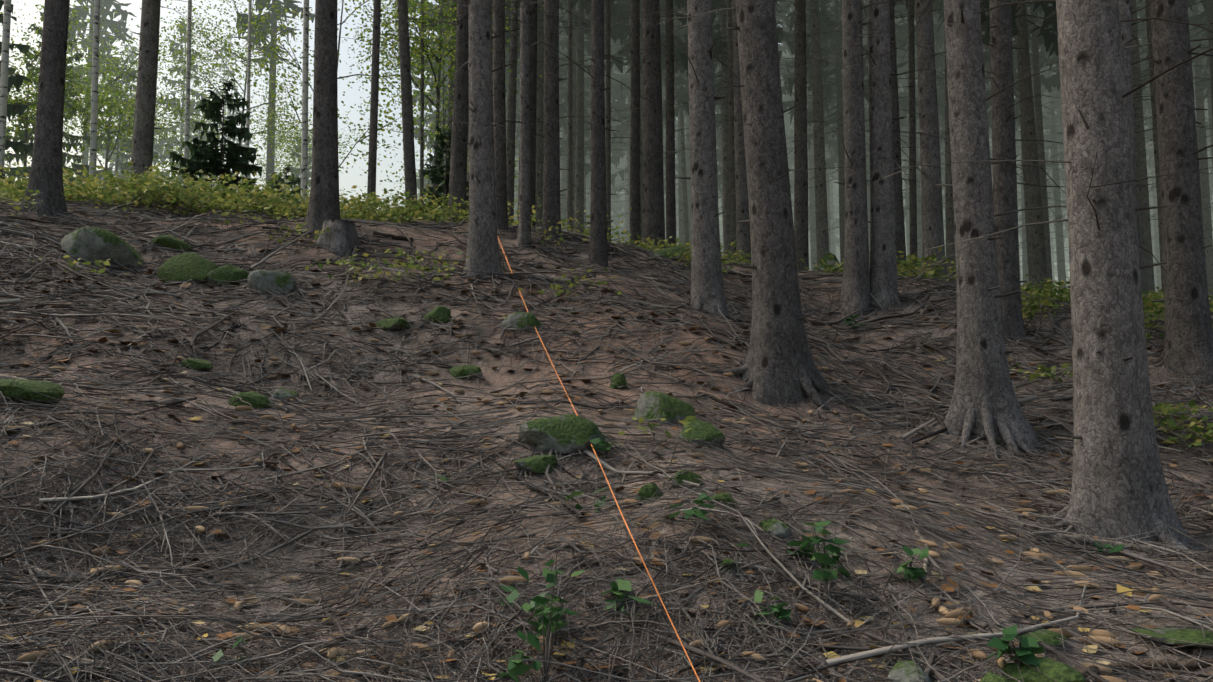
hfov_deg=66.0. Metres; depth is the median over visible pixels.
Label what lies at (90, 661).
branch
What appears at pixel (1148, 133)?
spruce
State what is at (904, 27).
spruce
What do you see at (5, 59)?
birch tree
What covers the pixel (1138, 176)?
spruce
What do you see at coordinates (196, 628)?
branch
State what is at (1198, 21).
spruce
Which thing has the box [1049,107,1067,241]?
spruce
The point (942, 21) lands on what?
spruce
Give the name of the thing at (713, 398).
branch
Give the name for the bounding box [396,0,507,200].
spruce
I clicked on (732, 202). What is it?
spruce
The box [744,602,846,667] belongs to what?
branch
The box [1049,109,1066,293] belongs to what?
spruce
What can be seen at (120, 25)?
broadleaf tree
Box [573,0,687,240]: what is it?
spruce
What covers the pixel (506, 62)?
spruce
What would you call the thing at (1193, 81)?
spruce
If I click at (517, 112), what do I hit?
spruce
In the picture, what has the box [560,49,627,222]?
spruce
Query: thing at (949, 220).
spruce
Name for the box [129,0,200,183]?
spruce tree
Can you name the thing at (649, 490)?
rock
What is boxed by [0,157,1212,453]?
undergrowth shrubs
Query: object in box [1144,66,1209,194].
spruce
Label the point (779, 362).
spruce tree
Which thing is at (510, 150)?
spruce
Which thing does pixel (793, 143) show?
spruce
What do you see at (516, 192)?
spruce
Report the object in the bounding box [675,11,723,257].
spruce
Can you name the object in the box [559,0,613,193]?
spruce
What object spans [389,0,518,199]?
spruce
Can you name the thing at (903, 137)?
spruce
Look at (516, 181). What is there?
spruce
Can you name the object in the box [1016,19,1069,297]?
spruce
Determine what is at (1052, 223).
spruce
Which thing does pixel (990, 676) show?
stone
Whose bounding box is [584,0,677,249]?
spruce
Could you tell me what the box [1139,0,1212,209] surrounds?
spruce
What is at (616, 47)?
spruce
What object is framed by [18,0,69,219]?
spruce tree
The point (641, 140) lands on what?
spruce tree
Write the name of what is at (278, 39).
broadleaf
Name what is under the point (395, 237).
branch
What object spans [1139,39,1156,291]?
spruce
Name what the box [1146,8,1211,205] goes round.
spruce
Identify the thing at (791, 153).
spruce
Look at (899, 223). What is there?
spruce
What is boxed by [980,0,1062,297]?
spruce
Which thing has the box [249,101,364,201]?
broadleaf
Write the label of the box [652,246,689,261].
rock
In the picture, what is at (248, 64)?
birch tree
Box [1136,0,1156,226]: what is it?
spruce
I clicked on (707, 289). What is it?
spruce tree
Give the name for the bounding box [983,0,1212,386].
spruce tree
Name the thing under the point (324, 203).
spruce tree
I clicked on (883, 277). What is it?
spruce tree
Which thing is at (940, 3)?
spruce
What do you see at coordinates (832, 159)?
spruce
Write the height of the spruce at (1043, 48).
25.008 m
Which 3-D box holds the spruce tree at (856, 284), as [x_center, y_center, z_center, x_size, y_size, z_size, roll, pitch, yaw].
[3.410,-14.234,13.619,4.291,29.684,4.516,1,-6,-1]
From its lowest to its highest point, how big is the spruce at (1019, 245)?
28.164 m
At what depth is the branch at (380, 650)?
3.60 m
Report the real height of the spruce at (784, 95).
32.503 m
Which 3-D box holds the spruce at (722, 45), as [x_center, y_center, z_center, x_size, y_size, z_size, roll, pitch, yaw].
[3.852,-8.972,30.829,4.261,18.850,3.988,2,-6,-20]
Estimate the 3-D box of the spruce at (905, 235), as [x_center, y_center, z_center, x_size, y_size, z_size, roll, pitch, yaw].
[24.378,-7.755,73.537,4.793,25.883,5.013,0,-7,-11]
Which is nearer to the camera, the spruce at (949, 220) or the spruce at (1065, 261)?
the spruce at (949, 220)
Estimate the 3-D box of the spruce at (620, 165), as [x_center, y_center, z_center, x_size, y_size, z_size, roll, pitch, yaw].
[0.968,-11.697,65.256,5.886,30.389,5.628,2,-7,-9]
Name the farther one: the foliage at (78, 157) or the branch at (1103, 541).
the foliage at (78, 157)
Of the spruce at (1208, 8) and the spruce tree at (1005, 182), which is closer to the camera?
the spruce tree at (1005, 182)
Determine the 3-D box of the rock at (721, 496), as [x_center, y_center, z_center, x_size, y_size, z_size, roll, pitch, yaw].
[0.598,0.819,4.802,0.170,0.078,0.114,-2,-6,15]
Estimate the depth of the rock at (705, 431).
6.23 m
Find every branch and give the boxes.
[0,374,63,388]
[19,564,90,583]
[51,654,142,680]
[135,612,205,636]
[152,496,274,521]
[364,639,408,681]
[373,231,412,240]
[697,391,807,442]
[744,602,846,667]
[911,522,928,588]
[963,619,999,638]
[1033,533,1212,558]
[1077,659,1212,677]
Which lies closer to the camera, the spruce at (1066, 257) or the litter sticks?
the litter sticks
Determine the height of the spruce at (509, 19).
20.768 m
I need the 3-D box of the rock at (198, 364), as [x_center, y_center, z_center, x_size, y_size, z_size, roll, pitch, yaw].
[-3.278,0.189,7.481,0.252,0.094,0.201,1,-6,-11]
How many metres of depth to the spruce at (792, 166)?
67.71 m
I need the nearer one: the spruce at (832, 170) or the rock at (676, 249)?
the rock at (676, 249)
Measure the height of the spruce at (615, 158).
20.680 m
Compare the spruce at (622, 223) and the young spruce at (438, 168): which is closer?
the young spruce at (438, 168)
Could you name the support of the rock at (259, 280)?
on the forest floor
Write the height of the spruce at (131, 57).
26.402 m
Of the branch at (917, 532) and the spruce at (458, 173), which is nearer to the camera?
the branch at (917, 532)
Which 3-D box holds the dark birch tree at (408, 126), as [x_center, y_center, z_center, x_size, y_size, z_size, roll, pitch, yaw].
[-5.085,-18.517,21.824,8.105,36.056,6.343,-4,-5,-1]
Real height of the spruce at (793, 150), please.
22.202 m
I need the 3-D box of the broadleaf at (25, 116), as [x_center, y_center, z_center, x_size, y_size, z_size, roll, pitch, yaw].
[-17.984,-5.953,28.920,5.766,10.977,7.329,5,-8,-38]
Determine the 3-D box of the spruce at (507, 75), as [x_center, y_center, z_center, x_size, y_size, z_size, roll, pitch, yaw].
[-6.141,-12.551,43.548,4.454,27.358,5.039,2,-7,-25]
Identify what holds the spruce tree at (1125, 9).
on the forest floor
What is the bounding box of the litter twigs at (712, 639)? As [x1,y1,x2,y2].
[0,199,1212,681]
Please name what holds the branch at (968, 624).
on the forest floor
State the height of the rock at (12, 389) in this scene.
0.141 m
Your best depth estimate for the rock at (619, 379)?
7.73 m
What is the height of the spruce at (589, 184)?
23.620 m
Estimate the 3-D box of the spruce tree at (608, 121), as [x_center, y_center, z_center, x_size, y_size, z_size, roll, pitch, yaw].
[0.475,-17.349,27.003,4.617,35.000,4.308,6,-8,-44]
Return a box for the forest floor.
[0,205,1212,681]
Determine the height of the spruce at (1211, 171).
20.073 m
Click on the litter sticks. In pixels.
(868, 652)
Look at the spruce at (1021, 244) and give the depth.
69.74 m
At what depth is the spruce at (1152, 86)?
22.00 m
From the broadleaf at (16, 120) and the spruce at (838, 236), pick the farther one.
the spruce at (838, 236)
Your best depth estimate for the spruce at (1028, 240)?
27.35 m
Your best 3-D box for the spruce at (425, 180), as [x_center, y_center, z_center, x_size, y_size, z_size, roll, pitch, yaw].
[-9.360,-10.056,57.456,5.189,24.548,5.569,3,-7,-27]
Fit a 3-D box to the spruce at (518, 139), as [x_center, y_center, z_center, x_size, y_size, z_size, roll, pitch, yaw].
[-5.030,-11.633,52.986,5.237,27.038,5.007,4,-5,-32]
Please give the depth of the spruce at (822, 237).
29.28 m
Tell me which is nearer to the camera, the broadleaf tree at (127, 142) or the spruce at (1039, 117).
the spruce at (1039, 117)
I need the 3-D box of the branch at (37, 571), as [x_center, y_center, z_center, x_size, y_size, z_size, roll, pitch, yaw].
[-2.454,1.042,4.151,0.299,0.106,0.053,1,-6,-8]
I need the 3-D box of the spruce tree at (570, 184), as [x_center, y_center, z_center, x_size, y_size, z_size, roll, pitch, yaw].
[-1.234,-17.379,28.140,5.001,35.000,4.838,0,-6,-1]
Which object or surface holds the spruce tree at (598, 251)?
on the forest floor
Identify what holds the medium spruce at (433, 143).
on the forest floor
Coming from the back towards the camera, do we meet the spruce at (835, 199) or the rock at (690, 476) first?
the spruce at (835, 199)
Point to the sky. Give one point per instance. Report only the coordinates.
(352, 96)
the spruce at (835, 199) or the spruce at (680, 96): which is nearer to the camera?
the spruce at (680, 96)
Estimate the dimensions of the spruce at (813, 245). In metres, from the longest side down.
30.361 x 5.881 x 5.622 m
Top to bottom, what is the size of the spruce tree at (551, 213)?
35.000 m
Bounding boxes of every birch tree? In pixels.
[0,0,11,182]
[89,0,99,179]
[183,0,191,185]
[245,0,251,177]
[300,0,308,202]
[397,0,417,206]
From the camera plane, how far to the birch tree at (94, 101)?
23.34 m
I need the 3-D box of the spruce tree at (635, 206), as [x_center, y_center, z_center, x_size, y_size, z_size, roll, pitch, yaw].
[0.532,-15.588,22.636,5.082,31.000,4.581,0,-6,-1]
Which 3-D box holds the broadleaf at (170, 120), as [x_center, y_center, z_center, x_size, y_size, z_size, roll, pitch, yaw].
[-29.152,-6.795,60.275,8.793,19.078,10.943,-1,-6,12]
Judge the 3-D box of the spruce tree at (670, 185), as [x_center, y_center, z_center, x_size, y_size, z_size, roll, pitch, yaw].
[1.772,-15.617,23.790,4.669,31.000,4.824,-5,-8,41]
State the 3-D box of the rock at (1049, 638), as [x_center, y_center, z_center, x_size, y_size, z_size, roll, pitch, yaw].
[1.659,1.157,3.688,0.290,0.038,0.246,-3,-7,23]
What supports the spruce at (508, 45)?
on the forest floor
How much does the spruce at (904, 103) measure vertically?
20.828 m
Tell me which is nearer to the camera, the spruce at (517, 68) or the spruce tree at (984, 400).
the spruce tree at (984, 400)
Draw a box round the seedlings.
[212,314,1123,681]
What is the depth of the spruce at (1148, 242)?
27.84 m
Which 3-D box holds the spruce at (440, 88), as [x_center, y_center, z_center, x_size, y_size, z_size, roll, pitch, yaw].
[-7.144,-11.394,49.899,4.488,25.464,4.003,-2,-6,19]
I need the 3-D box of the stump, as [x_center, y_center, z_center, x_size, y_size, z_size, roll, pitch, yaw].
[-3.243,-1.056,11.390,0.519,0.800,0.647,-3,-7,27]
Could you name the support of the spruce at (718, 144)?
on the forest floor
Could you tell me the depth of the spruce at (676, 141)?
54.38 m
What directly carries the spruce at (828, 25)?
on the forest floor
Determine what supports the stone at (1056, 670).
on the forest floor
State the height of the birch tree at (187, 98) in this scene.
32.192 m
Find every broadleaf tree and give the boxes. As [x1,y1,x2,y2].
[31,0,135,177]
[153,21,219,182]
[233,0,314,188]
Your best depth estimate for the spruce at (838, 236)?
73.60 m
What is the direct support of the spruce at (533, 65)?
on the forest floor
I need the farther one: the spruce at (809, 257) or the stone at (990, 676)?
the spruce at (809, 257)
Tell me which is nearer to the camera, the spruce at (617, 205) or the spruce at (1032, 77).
the spruce at (1032, 77)
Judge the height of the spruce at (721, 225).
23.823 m
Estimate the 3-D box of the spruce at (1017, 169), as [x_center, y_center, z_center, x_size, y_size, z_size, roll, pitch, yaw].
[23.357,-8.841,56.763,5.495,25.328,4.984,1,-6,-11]
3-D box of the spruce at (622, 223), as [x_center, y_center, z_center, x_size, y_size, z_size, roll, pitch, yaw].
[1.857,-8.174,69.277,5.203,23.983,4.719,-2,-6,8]
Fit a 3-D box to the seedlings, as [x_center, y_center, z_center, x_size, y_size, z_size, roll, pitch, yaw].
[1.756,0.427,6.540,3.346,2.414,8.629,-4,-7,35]
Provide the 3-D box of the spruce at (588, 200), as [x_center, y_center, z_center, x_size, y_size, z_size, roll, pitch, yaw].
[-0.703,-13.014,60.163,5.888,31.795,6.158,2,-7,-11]
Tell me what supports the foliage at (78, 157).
on the forest floor
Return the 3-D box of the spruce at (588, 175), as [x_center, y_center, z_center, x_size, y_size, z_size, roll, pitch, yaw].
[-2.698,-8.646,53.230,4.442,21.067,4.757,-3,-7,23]
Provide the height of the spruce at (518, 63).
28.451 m
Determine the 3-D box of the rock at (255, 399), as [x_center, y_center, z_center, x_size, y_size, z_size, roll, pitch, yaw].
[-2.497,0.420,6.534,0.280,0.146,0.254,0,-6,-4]
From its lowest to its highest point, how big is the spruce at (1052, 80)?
20.841 m
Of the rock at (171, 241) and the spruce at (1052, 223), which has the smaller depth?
the rock at (171, 241)
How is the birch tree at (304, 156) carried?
on the forest floor
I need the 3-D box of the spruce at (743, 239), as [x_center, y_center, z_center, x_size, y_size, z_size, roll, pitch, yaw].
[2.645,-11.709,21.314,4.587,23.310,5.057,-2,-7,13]
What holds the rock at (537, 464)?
on the forest floor
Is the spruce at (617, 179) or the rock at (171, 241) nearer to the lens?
the rock at (171, 241)
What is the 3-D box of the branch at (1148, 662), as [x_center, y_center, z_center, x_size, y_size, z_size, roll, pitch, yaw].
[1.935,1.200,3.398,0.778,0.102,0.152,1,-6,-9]
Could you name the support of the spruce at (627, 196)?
on the forest floor
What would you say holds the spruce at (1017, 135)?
on the forest floor
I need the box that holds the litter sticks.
[0,202,1212,681]
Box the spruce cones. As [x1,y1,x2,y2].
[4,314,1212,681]
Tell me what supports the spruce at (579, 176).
on the forest floor
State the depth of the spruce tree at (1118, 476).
5.52 m
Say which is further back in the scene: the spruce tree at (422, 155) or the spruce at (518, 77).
the spruce at (518, 77)
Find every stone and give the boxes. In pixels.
[271,387,298,400]
[759,518,794,539]
[886,660,931,681]
[979,671,1007,681]
[1002,657,1085,681]
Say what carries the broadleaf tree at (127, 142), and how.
on the forest floor
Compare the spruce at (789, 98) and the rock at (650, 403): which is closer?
the rock at (650, 403)
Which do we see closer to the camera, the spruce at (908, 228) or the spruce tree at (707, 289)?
the spruce tree at (707, 289)
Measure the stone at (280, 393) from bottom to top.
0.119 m
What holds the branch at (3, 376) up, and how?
on the forest floor
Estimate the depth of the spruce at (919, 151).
53.09 m
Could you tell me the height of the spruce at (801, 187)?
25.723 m
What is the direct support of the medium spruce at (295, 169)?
on the forest floor
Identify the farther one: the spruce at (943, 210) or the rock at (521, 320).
the spruce at (943, 210)
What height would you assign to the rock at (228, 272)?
0.241 m
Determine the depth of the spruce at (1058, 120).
45.18 m
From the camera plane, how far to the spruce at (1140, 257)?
16.64 m
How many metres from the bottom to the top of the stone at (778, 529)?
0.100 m
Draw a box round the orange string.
[498,237,700,681]
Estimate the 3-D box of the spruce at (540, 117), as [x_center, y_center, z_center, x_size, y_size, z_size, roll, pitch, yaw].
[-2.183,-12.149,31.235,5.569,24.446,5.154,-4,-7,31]
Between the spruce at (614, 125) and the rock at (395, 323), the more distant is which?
the spruce at (614, 125)
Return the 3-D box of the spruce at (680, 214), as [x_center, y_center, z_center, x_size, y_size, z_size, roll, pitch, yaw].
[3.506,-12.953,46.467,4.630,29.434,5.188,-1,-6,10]
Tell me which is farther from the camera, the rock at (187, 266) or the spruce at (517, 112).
the spruce at (517, 112)
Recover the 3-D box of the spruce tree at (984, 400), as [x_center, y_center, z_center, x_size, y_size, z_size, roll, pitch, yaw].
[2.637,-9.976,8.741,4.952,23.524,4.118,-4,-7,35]
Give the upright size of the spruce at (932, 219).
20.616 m
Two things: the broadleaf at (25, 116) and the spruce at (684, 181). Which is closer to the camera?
the broadleaf at (25, 116)
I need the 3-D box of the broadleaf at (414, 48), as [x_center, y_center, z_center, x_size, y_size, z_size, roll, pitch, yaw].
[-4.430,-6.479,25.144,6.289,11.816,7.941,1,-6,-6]
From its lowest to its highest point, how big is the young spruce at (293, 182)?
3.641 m
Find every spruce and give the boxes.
[0,0,33,189]
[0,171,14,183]
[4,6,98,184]
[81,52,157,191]
[89,33,138,178]
[101,72,159,188]
[168,78,268,202]
[196,34,253,187]
[267,164,300,203]
[284,136,311,197]
[356,0,468,220]
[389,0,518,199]
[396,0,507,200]
[411,23,449,148]
[413,0,519,207]
[416,68,467,197]
[419,126,468,220]
[426,108,447,202]
[428,36,516,157]
[436,2,518,169]
[437,0,519,211]
[449,20,569,173]
[454,0,569,225]
[492,8,576,202]
[492,9,519,186]
[505,20,519,164]
[506,0,570,223]
[506,0,614,226]
[506,1,566,173]
[514,18,519,218]
[514,133,518,205]
[514,161,518,225]
[517,0,629,233]
[517,23,612,229]
[518,90,590,194]
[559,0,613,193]
[559,0,621,227]
[559,2,628,228]
[560,1,688,229]
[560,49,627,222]
[560,136,618,214]
[560,136,625,236]
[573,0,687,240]
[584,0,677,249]
[586,16,675,236]
[587,42,665,243]
[605,1,726,231]
[611,73,627,242]
[611,103,626,244]
[611,178,624,239]
[612,57,664,239]
[615,163,677,213]
[619,97,677,206]
[626,85,685,245]
[627,0,814,265]
[661,0,782,259]
[661,11,721,249]
[662,12,719,245]
[663,12,721,252]
[664,101,678,225]
[664,157,678,245]
[665,0,735,262]
[674,0,727,235]
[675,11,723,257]
[685,21,727,202]
[716,0,840,262]
[718,199,722,251]
[727,0,830,188]
[775,0,868,262]
[776,0,865,270]
[776,0,865,270]
[777,0,842,270]
[779,0,908,267]
[780,9,809,231]
[780,44,808,221]
[780,54,831,226]
[781,28,838,248]
[781,51,808,219]
[783,5,839,253]
[786,0,940,246]
[790,156,839,261]
[807,0,908,223]
[807,0,908,267]
[808,233,810,270]
[809,179,839,258]
[827,86,901,211]
[828,0,987,275]
[829,125,903,249]
[833,182,838,235]
[834,207,839,247]
[837,0,1031,279]
[837,214,839,262]
[843,10,942,221]
[865,14,944,249]
[894,0,988,281]
[895,16,944,277]
[898,12,991,209]
[899,83,944,208]
[900,19,915,276]
[901,0,1037,226]
[901,71,944,229]
[901,154,919,273]
[904,184,945,250]
[915,32,1019,224]
[917,0,1049,256]
[920,108,1016,180]
[941,177,945,230]
[942,81,1020,278]
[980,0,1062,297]
[982,8,1068,277]
[983,0,1065,297]
[985,4,1065,276]
[987,0,1068,294]
[988,38,1067,287]
[991,7,1066,268]
[992,110,1061,290]
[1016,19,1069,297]
[1017,2,1148,262]
[1017,66,1067,279]
[1017,93,1068,289]
[1018,151,1065,266]
[1019,234,1055,252]
[1019,239,1056,284]
[1034,2,1207,305]
[1039,1,1159,278]
[1039,51,1063,198]
[1042,62,1068,251]
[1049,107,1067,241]
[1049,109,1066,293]
[1052,225,1069,273]
[1054,217,1068,276]
[1057,262,1068,295]
[1061,0,1211,307]
[1068,5,1211,295]
[1133,0,1212,298]
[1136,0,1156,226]
[1137,0,1212,299]
[1137,17,1197,310]
[1138,4,1205,294]
[1138,16,1159,256]
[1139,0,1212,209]
[1139,0,1212,272]
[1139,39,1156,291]
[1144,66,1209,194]
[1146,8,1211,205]
[1188,15,1210,163]
[1194,97,1212,224]
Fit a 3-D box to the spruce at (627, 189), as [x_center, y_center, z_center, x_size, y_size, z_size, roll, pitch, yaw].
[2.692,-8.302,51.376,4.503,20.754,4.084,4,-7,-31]
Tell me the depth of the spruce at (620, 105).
44.91 m
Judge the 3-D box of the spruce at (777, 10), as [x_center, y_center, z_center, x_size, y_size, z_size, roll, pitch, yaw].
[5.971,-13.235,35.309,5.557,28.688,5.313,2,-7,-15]
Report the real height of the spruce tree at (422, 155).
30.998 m
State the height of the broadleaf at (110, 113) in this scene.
12.928 m
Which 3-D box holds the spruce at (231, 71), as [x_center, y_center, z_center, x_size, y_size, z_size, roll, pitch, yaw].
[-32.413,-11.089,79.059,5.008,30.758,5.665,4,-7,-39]
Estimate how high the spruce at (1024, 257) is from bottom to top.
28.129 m
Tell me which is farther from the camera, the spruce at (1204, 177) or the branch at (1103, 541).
the spruce at (1204, 177)
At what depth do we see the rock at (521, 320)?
9.04 m
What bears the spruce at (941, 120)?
on the forest floor
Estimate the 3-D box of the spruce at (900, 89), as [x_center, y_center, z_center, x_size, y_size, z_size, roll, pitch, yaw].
[9.291,-11.401,30.233,4.030,24.751,4.558,-5,-8,36]
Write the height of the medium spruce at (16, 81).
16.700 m
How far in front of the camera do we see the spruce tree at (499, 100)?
13.73 m
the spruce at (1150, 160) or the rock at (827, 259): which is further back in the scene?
the spruce at (1150, 160)
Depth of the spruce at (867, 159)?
46.37 m
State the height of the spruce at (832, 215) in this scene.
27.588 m
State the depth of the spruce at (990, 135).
49.38 m
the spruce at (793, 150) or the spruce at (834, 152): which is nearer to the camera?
the spruce at (834, 152)
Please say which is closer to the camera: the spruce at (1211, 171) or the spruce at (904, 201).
the spruce at (1211, 171)
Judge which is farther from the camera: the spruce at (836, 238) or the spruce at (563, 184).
the spruce at (836, 238)
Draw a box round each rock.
[0,379,64,402]
[58,227,144,267]
[151,234,192,251]
[157,252,218,282]
[180,358,212,369]
[205,264,248,284]
[228,391,272,408]
[248,270,295,294]
[375,317,409,329]
[423,306,451,322]
[449,365,482,378]
[501,312,543,331]
[513,455,557,473]
[518,414,604,453]
[610,373,626,388]
[633,391,695,424]
[636,483,662,504]
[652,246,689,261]
[671,469,703,487]
[679,419,725,447]
[707,493,737,506]
[813,253,842,273]
[1013,627,1066,645]
[1130,628,1212,646]
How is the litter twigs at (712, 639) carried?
on the forest floor
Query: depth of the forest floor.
5.81 m
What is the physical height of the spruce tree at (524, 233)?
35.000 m
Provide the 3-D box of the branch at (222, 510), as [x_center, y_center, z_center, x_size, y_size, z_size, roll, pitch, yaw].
[-2.075,0.889,4.957,0.624,0.113,0.048,4,-7,-37]
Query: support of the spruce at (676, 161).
on the forest floor
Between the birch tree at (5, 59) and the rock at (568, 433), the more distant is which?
the birch tree at (5, 59)
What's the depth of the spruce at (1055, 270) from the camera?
78.14 m
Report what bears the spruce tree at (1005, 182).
on the forest floor
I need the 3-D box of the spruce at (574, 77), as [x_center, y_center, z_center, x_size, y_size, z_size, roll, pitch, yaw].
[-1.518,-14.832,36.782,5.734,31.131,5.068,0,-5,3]
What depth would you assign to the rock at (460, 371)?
8.10 m
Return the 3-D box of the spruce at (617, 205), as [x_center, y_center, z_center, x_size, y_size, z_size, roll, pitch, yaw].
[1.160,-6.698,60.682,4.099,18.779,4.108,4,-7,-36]
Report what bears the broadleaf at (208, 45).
on the forest floor
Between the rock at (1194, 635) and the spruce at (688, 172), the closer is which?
the rock at (1194, 635)
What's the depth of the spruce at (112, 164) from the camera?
61.15 m
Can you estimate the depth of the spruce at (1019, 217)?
55.14 m
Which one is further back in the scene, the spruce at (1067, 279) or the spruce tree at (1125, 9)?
the spruce at (1067, 279)
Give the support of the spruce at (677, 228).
on the forest floor
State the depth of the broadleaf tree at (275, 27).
44.58 m
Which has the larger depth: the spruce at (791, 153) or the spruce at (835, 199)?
the spruce at (835, 199)
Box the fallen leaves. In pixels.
[0,226,1212,681]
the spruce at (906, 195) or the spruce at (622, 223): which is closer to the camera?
the spruce at (906, 195)
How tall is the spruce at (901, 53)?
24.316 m
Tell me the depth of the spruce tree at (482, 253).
10.95 m
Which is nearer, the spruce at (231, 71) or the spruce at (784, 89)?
the spruce at (784, 89)
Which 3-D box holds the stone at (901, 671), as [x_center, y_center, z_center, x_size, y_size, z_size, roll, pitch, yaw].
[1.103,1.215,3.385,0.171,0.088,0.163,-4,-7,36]
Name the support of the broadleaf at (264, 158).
on the forest floor
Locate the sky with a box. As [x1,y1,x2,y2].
[0,0,1140,298]
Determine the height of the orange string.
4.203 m
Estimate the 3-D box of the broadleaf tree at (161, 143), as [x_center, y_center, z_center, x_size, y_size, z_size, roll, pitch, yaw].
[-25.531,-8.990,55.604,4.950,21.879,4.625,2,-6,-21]
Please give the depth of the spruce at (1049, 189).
50.36 m
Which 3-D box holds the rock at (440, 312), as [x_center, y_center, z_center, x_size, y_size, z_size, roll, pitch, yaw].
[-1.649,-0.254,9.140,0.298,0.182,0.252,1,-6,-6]
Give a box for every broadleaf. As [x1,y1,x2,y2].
[0,0,127,183]
[0,9,29,165]
[21,10,227,185]
[103,95,226,187]
[125,0,312,186]
[193,0,447,181]
[222,90,347,201]
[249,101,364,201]
[337,0,561,218]
[397,156,467,204]
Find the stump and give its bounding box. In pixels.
[314,219,363,256]
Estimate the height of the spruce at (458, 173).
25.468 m
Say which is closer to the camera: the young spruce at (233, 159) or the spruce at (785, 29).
the young spruce at (233, 159)
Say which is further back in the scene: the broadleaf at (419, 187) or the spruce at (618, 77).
the broadleaf at (419, 187)
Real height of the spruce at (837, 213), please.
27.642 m
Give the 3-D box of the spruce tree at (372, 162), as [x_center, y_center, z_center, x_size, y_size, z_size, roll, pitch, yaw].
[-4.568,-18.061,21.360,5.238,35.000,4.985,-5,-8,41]
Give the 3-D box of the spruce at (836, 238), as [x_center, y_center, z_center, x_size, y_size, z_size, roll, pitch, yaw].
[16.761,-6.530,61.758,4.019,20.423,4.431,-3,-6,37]
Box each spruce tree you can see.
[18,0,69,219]
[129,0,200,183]
[296,0,418,235]
[337,0,382,211]
[352,0,454,202]
[358,0,583,278]
[378,0,618,229]
[386,0,587,247]
[492,0,652,238]
[537,0,617,230]
[540,0,686,267]
[559,0,739,318]
[561,0,629,241]
[575,0,642,245]
[612,15,687,239]
[617,0,862,414]
[623,0,714,245]
[779,0,924,315]
[786,0,992,307]
[829,0,941,277]
[863,0,1212,550]
[882,0,1066,460]
[882,0,1143,341]
[983,0,1212,222]
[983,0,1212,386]
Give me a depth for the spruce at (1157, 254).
49.45 m
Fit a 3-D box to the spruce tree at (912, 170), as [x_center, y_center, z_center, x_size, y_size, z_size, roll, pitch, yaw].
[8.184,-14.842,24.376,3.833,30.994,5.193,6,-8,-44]
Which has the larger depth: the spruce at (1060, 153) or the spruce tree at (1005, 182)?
the spruce at (1060, 153)
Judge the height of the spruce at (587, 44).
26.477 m
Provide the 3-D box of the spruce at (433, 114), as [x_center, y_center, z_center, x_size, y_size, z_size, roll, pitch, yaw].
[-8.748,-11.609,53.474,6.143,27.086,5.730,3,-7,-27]
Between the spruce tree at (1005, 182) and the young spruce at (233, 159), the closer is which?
the spruce tree at (1005, 182)
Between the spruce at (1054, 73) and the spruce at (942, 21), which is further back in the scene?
the spruce at (1054, 73)
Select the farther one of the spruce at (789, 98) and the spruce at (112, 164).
the spruce at (112, 164)
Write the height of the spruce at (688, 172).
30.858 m

